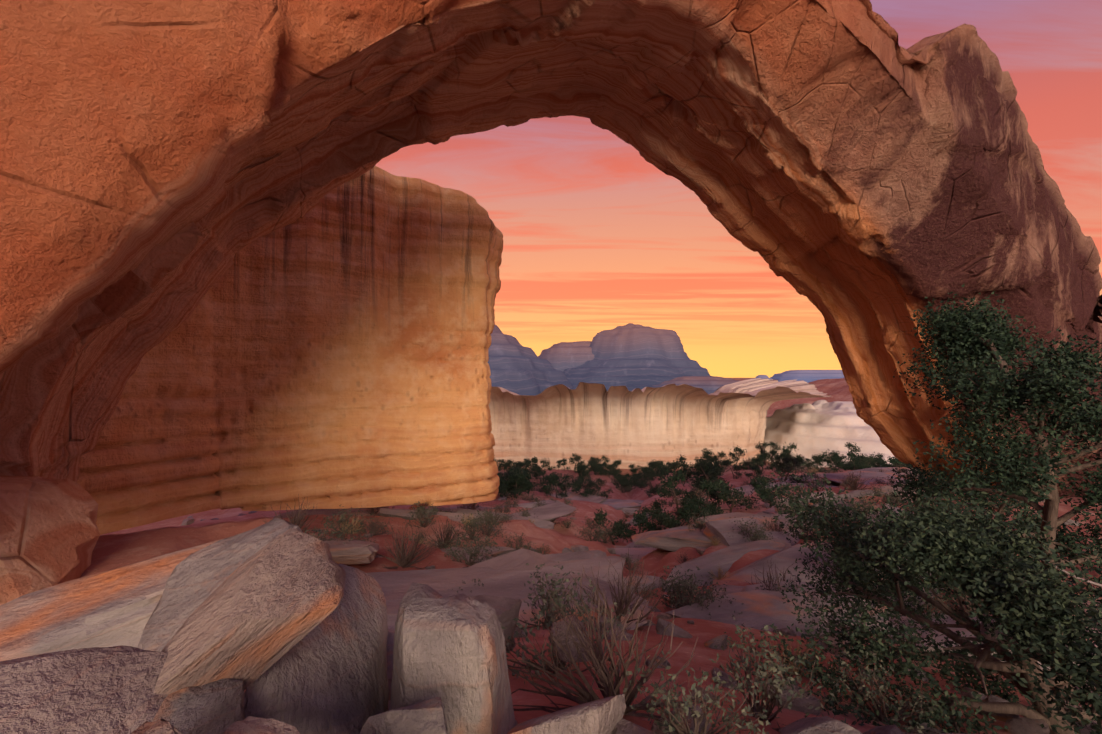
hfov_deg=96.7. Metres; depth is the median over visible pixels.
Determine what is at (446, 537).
shrub
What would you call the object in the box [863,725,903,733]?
stone
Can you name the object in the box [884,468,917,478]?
shelf
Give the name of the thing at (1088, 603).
shelf
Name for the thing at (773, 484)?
shelf
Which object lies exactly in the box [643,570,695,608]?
shrub
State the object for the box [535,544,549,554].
shrub
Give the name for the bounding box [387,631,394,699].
boulder
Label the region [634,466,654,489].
juniper
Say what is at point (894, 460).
juniper
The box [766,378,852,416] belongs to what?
slope
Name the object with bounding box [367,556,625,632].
shelf
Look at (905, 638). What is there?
shrub
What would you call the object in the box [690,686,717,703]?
stone
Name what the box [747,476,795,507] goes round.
shrub
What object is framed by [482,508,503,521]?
shrub
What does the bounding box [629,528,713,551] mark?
shelf
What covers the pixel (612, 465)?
juniper
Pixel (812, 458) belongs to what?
juniper
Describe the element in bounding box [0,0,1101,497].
hickman arch
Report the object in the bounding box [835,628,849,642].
stone
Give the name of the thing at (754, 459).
juniper
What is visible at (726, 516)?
shelf
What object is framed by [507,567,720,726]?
dead bush
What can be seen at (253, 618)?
tilted slab boulder
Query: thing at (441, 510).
shrub
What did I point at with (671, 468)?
juniper
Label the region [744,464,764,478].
juniper
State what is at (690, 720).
stone
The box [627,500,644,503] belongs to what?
shelf
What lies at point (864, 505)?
shrub
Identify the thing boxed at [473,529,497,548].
shrub
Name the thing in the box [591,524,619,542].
shrub
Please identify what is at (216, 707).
gap boulder
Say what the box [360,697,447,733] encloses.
gap boulder
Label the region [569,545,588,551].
stone
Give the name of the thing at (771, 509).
shelf
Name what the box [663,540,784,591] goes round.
shelf
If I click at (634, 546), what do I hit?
shelf
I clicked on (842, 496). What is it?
leg block
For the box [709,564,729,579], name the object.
shrub
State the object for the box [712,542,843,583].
shelf
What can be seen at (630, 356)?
mesa
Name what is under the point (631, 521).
shelf
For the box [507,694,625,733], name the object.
pointed boulder
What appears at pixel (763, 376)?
dome
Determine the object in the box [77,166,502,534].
cliff
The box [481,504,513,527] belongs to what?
shrub
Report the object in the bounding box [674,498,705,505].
shelf
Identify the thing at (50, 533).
arch foot block
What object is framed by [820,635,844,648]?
stone
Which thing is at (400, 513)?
shelf
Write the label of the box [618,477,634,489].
juniper
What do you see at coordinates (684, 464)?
juniper
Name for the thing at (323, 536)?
shrub
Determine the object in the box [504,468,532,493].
juniper
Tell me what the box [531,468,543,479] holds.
juniper
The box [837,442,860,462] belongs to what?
juniper
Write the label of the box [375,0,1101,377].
sky
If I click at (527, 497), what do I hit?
shrub
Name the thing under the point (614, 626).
stone
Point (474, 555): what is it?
shrub
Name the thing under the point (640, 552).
rock
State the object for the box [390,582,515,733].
upright boulder
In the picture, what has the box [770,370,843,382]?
mesa
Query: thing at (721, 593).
shelf
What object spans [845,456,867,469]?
juniper
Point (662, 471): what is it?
juniper
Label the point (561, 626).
boulder
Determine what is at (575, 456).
juniper
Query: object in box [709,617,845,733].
green shrub
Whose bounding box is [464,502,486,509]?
shrub
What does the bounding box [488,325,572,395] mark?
ridge
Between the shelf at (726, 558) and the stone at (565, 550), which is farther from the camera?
the stone at (565, 550)
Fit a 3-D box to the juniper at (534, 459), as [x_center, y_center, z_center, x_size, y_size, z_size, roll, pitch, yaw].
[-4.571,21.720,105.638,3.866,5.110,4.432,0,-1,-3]
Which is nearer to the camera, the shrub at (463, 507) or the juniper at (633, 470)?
the shrub at (463, 507)
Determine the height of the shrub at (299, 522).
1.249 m
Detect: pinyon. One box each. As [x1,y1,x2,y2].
[812,284,1101,701]
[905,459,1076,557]
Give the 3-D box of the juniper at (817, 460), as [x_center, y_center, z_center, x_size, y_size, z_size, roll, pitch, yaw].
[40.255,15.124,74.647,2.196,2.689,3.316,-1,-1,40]
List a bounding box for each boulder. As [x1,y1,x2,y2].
[0,645,167,733]
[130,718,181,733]
[152,678,243,733]
[153,528,345,694]
[223,716,299,733]
[244,564,388,733]
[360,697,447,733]
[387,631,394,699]
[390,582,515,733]
[469,595,521,651]
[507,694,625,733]
[550,614,593,662]
[611,718,655,733]
[779,716,862,733]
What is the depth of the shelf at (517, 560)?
10.52 m
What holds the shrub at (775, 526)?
on the terrain at (120, 548)
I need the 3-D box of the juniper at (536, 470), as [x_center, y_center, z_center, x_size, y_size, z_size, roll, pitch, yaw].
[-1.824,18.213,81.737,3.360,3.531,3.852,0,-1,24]
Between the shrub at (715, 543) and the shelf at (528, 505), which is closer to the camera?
the shrub at (715, 543)
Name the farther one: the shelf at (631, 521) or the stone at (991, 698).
the shelf at (631, 521)
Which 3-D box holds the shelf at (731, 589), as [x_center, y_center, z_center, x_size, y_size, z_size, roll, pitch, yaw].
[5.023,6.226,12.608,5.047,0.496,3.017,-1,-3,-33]
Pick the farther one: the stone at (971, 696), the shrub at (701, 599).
the shrub at (701, 599)
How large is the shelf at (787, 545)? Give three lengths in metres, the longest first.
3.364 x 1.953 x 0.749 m
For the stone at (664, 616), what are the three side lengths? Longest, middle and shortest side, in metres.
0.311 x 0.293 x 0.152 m
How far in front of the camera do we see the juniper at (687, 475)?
79.50 m
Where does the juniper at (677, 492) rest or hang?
on the terrain at (120, 548)
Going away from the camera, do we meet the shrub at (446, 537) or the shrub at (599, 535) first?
the shrub at (446, 537)
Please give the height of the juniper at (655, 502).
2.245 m
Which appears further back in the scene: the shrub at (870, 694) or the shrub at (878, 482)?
the shrub at (878, 482)
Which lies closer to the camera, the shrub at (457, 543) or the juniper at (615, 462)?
the shrub at (457, 543)
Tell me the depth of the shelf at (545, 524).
29.68 m
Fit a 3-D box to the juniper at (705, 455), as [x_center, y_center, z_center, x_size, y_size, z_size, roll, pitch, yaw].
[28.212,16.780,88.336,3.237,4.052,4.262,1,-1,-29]
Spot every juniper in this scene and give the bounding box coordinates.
[491,473,509,500]
[498,462,508,471]
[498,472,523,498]
[502,465,532,492]
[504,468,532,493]
[505,469,537,496]
[522,456,537,471]
[523,470,542,489]
[531,466,547,484]
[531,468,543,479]
[531,476,555,492]
[534,458,552,478]
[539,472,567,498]
[549,478,567,492]
[552,460,562,469]
[558,474,579,497]
[561,458,570,470]
[568,453,589,469]
[572,466,592,485]
[573,480,600,496]
[576,462,590,472]
[576,477,595,489]
[583,461,597,475]
[591,457,607,471]
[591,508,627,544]
[592,477,613,497]
[595,465,607,474]
[599,455,610,474]
[605,460,622,472]
[608,463,614,477]
[608,468,627,489]
[610,473,629,485]
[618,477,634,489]
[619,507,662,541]
[629,467,638,476]
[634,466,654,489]
[637,459,656,482]
[637,473,648,479]
[637,499,661,521]
[644,487,658,497]
[650,469,702,520]
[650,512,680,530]
[652,504,688,527]
[653,462,662,478]
[656,472,673,487]
[658,488,683,508]
[659,461,677,474]
[663,462,680,472]
[667,454,692,472]
[670,462,696,483]
[677,497,709,528]
[678,467,689,483]
[681,482,701,494]
[686,478,718,515]
[688,460,726,483]
[693,458,721,485]
[694,448,716,464]
[704,457,715,464]
[705,479,738,507]
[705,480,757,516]
[708,451,731,465]
[712,454,724,466]
[722,457,742,478]
[728,445,755,470]
[742,457,765,468]
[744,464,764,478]
[746,461,1101,733]
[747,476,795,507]
[750,454,771,469]
[752,474,782,496]
[754,441,774,464]
[764,441,781,463]
[768,453,786,468]
[772,464,793,476]
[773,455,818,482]
[776,442,805,467]
[785,452,807,467]
[805,455,815,467]
[807,453,824,465]
[807,458,822,471]
[815,449,853,472]
[826,523,927,601]
[827,455,843,469]
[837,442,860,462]
[843,453,870,467]
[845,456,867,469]
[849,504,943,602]
[860,456,876,467]
[869,452,891,466]
[871,458,886,467]
[882,456,911,467]
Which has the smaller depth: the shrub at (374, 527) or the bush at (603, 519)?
the shrub at (374, 527)
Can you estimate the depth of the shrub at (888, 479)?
37.42 m
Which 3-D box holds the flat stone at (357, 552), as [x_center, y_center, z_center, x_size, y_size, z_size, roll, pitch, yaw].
[-6.125,4.625,12.591,3.412,0.494,1.869,0,-1,-11]
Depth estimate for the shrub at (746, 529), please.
20.84 m
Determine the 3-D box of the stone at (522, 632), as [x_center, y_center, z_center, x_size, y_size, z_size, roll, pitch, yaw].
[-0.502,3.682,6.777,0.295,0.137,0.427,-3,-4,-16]
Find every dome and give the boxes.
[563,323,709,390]
[753,375,771,379]
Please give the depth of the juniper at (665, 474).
80.18 m
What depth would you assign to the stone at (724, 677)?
4.46 m
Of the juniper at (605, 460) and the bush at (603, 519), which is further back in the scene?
the juniper at (605, 460)
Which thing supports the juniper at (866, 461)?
on the terrain at (120, 548)
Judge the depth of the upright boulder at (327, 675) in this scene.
2.91 m
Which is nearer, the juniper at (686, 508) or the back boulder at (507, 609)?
the back boulder at (507, 609)
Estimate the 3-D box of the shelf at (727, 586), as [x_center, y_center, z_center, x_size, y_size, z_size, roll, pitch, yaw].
[8.536,6.545,12.626,8.089,0.391,3.685,-1,-3,8]
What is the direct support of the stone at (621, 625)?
on the terrain at (120, 548)
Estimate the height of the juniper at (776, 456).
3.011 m
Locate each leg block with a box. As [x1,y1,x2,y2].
[775,496,802,513]
[786,491,836,507]
[808,494,847,506]
[846,490,874,499]
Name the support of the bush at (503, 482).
on the terrain at (120, 548)
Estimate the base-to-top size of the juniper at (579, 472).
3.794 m
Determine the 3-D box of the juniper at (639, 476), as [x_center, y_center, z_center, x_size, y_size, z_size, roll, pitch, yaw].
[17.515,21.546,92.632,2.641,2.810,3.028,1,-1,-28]
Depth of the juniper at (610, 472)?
93.75 m
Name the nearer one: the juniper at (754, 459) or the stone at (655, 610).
the stone at (655, 610)
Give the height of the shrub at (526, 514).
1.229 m
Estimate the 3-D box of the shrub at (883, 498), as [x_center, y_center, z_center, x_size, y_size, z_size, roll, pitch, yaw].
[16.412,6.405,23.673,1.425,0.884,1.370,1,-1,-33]
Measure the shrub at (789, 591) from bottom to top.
0.893 m
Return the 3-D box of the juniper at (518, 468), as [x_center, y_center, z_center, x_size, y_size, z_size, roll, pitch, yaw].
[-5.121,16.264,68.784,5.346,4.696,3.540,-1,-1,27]
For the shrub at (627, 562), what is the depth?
21.52 m
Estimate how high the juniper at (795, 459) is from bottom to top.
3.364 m
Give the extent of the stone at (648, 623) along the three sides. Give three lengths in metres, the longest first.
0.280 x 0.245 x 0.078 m
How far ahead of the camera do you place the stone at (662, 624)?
7.09 m
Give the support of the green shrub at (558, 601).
on the terrain at (120, 548)
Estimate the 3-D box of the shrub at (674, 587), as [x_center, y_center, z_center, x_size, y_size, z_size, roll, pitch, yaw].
[3.324,5.406,11.649,2.044,1.351,1.846,0,-1,-11]
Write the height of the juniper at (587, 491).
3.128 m
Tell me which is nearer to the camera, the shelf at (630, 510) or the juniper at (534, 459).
the shelf at (630, 510)
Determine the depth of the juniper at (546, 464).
85.17 m
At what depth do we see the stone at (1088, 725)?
5.83 m
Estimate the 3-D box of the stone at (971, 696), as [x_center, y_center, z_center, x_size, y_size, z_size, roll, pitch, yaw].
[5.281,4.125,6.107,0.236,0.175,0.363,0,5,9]
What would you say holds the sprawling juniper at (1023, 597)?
on the terrain at (120, 548)
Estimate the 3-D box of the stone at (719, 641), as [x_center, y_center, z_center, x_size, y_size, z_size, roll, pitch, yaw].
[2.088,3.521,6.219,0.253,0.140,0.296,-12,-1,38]
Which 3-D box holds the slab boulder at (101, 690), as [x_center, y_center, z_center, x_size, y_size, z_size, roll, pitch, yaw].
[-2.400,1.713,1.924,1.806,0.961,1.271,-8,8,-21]
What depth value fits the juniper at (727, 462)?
71.81 m
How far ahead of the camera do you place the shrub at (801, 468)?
75.62 m
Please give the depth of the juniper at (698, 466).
59.97 m
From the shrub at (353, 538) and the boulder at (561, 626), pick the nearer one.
the boulder at (561, 626)
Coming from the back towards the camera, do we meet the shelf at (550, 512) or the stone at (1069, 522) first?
the shelf at (550, 512)
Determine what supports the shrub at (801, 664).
on the terrain at (120, 548)
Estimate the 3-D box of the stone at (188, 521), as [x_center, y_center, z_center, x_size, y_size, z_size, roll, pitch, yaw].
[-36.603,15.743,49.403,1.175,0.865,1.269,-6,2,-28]
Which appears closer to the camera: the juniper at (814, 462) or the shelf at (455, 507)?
the shelf at (455, 507)
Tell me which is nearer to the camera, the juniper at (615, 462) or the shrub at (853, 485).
the shrub at (853, 485)
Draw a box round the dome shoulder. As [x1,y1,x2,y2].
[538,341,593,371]
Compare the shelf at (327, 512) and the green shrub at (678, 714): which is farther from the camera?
the shelf at (327, 512)
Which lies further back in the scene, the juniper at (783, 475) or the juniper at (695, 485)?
the juniper at (783, 475)
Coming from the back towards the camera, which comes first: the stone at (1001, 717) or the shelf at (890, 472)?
the shelf at (890, 472)
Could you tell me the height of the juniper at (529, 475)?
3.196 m
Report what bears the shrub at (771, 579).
on the terrain at (120, 548)
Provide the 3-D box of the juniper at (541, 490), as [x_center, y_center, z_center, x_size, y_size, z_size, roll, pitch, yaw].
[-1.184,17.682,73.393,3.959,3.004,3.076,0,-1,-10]
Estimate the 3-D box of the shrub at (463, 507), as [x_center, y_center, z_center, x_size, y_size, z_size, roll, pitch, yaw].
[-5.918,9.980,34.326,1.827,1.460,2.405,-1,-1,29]
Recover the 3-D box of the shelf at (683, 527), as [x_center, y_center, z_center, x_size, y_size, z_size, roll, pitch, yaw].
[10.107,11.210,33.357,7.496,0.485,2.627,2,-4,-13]
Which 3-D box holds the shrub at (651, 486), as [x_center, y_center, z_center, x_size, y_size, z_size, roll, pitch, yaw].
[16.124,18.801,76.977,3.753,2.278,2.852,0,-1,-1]
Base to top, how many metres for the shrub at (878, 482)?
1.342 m
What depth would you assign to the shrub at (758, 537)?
19.63 m
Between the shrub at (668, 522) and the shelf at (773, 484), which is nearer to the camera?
the shrub at (668, 522)
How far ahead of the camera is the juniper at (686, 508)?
34.64 m
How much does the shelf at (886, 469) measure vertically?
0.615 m
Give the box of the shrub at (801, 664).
[772,630,824,679]
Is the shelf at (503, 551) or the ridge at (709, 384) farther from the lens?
the ridge at (709, 384)
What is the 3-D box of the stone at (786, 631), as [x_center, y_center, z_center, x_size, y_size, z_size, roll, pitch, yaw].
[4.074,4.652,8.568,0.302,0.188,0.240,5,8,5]
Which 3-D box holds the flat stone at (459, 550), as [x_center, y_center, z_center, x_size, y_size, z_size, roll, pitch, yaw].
[-2.248,6.515,15.796,3.311,0.900,1.921,4,0,19]
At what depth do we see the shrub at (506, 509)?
41.16 m
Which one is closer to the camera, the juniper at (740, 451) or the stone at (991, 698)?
the stone at (991, 698)
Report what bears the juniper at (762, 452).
on the terrain at (120, 548)
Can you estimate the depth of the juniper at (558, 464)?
118.04 m
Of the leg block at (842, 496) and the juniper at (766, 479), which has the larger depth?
the juniper at (766, 479)
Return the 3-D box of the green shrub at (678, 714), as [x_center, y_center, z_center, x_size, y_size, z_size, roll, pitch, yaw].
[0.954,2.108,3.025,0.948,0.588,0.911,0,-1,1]
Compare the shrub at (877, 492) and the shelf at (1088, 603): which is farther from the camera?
the shrub at (877, 492)
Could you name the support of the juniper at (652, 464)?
on the terrain at (120, 548)
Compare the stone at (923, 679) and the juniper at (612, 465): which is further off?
the juniper at (612, 465)
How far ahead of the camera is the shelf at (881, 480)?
51.80 m
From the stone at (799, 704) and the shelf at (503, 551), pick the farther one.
the shelf at (503, 551)
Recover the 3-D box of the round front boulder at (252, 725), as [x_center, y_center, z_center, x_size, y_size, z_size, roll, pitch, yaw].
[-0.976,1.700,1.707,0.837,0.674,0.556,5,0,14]
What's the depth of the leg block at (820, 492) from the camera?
29.31 m
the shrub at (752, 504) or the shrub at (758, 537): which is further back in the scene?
the shrub at (752, 504)
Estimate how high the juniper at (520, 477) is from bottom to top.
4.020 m
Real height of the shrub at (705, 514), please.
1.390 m
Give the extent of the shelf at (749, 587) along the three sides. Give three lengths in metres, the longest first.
4.531 x 1.913 x 0.836 m
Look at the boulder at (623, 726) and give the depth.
2.27 m
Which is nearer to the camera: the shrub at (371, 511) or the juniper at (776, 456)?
the shrub at (371, 511)
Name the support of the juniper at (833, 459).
on the terrain at (120, 548)
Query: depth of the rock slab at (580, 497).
70.17 m
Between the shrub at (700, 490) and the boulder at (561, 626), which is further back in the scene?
the shrub at (700, 490)
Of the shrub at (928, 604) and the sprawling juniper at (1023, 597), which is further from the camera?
the shrub at (928, 604)
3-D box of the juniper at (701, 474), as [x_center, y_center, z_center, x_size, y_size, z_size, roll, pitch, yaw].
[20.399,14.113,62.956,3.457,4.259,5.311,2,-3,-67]
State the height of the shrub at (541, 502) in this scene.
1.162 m
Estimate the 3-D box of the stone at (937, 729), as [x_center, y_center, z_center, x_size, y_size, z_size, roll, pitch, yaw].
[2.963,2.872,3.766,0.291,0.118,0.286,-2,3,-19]
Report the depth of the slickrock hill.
156.82 m
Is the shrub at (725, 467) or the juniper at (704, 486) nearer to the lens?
the juniper at (704, 486)
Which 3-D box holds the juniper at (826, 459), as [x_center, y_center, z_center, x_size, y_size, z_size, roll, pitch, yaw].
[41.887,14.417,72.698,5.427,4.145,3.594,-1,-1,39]
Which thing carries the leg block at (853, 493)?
on the terrain at (120, 548)
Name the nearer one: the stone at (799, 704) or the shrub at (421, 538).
the stone at (799, 704)
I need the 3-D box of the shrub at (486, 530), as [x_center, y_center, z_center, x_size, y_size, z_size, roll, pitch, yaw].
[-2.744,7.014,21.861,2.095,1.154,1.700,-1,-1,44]
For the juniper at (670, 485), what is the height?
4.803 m
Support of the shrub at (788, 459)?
on the terrain at (120, 548)
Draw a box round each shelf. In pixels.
[275,508,408,517]
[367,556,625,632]
[376,508,501,524]
[423,506,502,511]
[440,546,515,556]
[449,508,553,529]
[470,548,555,570]
[498,502,541,507]
[511,502,576,520]
[517,575,650,629]
[539,500,555,504]
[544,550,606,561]
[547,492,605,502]
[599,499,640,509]
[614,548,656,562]
[622,508,638,514]
[624,544,652,547]
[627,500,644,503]
[629,512,649,525]
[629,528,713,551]
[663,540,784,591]
[665,524,699,529]
[665,590,831,637]
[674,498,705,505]
[696,512,755,527]
[699,587,743,598]
[703,514,811,546]
[705,590,741,597]
[710,585,923,613]
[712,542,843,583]
[722,482,779,495]
[741,581,902,639]
[752,483,836,488]
[764,537,790,548]
[766,506,775,512]
[771,474,820,480]
[776,479,839,485]
[816,472,909,476]
[818,501,880,517]
[820,472,895,484]
[847,467,906,471]
[870,475,910,484]
[874,484,922,496]
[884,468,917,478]
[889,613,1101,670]
[893,491,937,502]
[976,594,1101,687]
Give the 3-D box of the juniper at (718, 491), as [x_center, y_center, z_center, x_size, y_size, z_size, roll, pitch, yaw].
[13.708,10.292,39.005,3.379,2.749,2.237,1,-1,-40]
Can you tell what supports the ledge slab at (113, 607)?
on the terrain at (120, 548)
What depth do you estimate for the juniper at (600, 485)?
75.37 m
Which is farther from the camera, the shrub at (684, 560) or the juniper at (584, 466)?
the juniper at (584, 466)
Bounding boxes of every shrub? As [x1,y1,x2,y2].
[262,494,318,533]
[300,521,352,543]
[321,505,370,533]
[334,522,376,542]
[339,515,367,533]
[354,510,392,534]
[359,515,388,535]
[363,507,380,514]
[377,522,438,569]
[400,501,437,527]
[408,502,438,515]
[410,530,431,544]
[423,517,460,548]
[427,506,451,512]
[435,534,470,548]
[444,533,499,567]
[448,510,501,540]
[452,579,483,592]
[457,503,478,509]
[461,513,474,525]
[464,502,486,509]
[471,511,505,536]
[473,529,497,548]
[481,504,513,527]
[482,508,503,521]
[491,499,510,512]
[499,496,519,507]
[500,573,631,683]
[503,532,533,548]
[512,540,540,552]
[516,562,595,629]
[518,507,537,516]
[520,492,539,501]
[534,498,546,507]
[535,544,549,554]
[561,517,574,527]
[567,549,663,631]
[572,521,603,541]
[582,516,597,528]
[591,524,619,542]
[619,553,642,573]
[623,636,769,733]
[629,583,657,602]
[643,480,660,493]
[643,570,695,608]
[647,566,725,608]
[667,581,742,618]
[673,582,712,606]
[677,551,695,563]
[684,513,711,533]
[691,486,706,496]
[691,510,726,527]
[709,534,724,545]
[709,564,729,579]
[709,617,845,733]
[718,465,730,472]
[728,516,771,540]
[741,496,760,509]
[745,530,778,541]
[745,557,814,595]
[755,573,826,618]
[760,516,789,532]
[772,630,824,679]
[781,515,830,542]
[795,462,807,472]
[800,474,831,490]
[815,649,946,733]
[816,465,833,472]
[833,470,874,489]
[838,478,848,489]
[843,493,876,513]
[862,485,884,496]
[869,477,887,484]
[874,491,893,503]
[881,490,902,504]
[883,475,903,485]
[888,621,942,659]
[901,592,953,619]
[935,585,986,619]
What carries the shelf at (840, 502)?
on the terrain at (120, 548)
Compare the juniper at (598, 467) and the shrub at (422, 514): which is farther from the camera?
the juniper at (598, 467)
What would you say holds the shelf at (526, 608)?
on the terrain at (120, 548)
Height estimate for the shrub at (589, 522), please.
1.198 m
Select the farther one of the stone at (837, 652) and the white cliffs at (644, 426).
the white cliffs at (644, 426)
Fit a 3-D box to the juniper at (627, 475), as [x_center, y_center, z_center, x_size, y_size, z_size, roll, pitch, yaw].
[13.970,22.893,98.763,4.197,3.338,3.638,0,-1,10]
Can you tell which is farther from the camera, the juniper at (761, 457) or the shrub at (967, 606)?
the juniper at (761, 457)
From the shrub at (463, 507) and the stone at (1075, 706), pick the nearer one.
the stone at (1075, 706)
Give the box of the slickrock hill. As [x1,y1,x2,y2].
[763,400,896,467]
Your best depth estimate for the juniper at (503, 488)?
57.45 m
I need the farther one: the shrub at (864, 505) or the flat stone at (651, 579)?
the shrub at (864, 505)
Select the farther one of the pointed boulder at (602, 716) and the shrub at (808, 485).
the shrub at (808, 485)
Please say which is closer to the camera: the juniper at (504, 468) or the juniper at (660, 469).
the juniper at (504, 468)
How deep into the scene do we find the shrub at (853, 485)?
36.64 m
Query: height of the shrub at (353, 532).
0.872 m
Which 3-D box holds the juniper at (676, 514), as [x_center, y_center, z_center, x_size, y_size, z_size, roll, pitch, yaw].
[9.751,11.820,37.394,3.523,2.231,3.085,0,-1,-10]
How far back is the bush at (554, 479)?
65.56 m
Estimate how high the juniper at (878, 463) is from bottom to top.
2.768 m
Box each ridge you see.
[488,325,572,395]
[652,376,739,393]
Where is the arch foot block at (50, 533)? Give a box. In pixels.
[0,475,100,605]
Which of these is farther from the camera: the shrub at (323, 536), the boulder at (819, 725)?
the shrub at (323, 536)
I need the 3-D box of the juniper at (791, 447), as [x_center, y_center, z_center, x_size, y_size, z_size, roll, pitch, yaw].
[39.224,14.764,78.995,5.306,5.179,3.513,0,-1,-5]
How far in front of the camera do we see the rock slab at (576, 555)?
18.39 m
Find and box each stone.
[181,517,194,525]
[317,538,378,563]
[446,547,494,563]
[514,627,527,637]
[562,547,571,552]
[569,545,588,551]
[596,615,626,632]
[602,628,632,640]
[603,623,620,628]
[606,548,615,553]
[624,575,664,591]
[642,619,655,625]
[645,656,670,667]
[648,606,660,611]
[655,618,692,638]
[656,613,671,619]
[671,703,710,733]
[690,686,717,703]
[695,547,705,554]
[704,634,727,649]
[711,667,742,689]
[764,677,821,715]
[773,628,795,636]
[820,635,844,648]
[827,646,861,662]
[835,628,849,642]
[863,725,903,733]
[893,663,928,681]
[909,722,943,733]
[957,687,986,700]
[975,709,1019,721]
[983,694,1008,701]
[1003,717,1049,733]
[1058,517,1079,525]
[1060,701,1101,725]
[1074,722,1101,727]
[1079,727,1101,733]
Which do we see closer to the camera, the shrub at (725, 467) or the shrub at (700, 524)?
the shrub at (700, 524)
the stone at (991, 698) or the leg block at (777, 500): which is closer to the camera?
the stone at (991, 698)
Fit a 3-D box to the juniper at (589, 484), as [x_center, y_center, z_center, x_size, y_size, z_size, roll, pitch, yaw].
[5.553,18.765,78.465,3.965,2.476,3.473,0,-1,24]
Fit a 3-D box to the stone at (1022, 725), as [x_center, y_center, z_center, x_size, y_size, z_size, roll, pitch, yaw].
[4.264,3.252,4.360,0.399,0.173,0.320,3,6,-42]
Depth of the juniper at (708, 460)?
80.98 m
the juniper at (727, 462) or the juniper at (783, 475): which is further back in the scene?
the juniper at (727, 462)
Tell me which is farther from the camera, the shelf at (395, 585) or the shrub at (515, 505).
the shrub at (515, 505)
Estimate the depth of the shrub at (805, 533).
19.47 m
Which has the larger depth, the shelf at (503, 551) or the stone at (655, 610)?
the shelf at (503, 551)
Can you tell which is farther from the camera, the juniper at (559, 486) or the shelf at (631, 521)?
the juniper at (559, 486)
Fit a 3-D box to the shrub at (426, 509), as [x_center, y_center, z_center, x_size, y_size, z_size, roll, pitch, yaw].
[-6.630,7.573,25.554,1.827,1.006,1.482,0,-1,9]
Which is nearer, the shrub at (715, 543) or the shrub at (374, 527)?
the shrub at (374, 527)
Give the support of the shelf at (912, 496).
on the terrain at (120, 548)
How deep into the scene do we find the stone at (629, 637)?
6.38 m
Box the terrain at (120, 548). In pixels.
[80,378,1101,733]
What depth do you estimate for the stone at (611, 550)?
27.32 m
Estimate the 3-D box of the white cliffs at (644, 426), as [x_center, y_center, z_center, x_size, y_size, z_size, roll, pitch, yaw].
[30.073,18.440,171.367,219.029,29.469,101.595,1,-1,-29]
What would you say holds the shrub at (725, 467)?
on the terrain at (120, 548)
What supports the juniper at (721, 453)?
on the terrain at (120, 548)
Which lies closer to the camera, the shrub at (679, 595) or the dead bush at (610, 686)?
the dead bush at (610, 686)
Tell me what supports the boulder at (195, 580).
on the terrain at (120, 548)
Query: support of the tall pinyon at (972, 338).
on the terrain at (120, 548)
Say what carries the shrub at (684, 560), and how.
on the terrain at (120, 548)
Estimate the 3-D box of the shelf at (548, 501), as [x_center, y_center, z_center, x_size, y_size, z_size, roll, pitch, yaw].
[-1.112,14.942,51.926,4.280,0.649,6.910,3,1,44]
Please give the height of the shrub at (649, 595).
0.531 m
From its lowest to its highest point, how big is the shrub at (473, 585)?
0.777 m
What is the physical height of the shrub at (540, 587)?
1.108 m
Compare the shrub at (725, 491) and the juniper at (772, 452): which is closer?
the shrub at (725, 491)
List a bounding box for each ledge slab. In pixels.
[0,539,221,660]
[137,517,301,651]
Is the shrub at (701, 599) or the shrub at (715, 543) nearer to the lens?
the shrub at (701, 599)
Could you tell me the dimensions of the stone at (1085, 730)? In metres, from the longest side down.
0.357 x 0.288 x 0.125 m
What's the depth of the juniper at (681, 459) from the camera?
86.95 m
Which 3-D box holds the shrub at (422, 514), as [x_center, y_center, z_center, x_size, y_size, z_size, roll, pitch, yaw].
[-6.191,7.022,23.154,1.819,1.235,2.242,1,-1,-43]
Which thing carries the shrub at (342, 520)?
on the terrain at (120, 548)
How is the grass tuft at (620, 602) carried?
on the terrain at (120, 548)
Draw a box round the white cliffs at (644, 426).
[489,378,830,469]
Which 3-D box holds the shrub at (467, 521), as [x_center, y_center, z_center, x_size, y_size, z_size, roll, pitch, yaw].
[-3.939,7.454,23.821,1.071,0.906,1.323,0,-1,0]
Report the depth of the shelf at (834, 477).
54.04 m
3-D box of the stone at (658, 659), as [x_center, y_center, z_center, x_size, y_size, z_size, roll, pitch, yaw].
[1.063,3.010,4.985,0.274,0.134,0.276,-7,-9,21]
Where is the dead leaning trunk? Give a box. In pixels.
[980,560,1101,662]
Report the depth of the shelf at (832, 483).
53.61 m
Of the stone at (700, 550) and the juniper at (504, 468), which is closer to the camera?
the stone at (700, 550)
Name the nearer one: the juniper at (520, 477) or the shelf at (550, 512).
the shelf at (550, 512)
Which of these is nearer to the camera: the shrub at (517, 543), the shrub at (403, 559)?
the shrub at (403, 559)
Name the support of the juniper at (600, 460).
on the terrain at (120, 548)
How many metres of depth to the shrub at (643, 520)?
37.55 m
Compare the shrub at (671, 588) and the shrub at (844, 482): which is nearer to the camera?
the shrub at (671, 588)
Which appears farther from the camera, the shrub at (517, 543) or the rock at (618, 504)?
the rock at (618, 504)
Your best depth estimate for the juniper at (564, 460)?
117.35 m
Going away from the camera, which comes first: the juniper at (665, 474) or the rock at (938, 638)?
the rock at (938, 638)
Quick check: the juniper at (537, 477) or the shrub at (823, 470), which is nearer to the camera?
the shrub at (823, 470)
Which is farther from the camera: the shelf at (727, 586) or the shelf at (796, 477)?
the shelf at (796, 477)

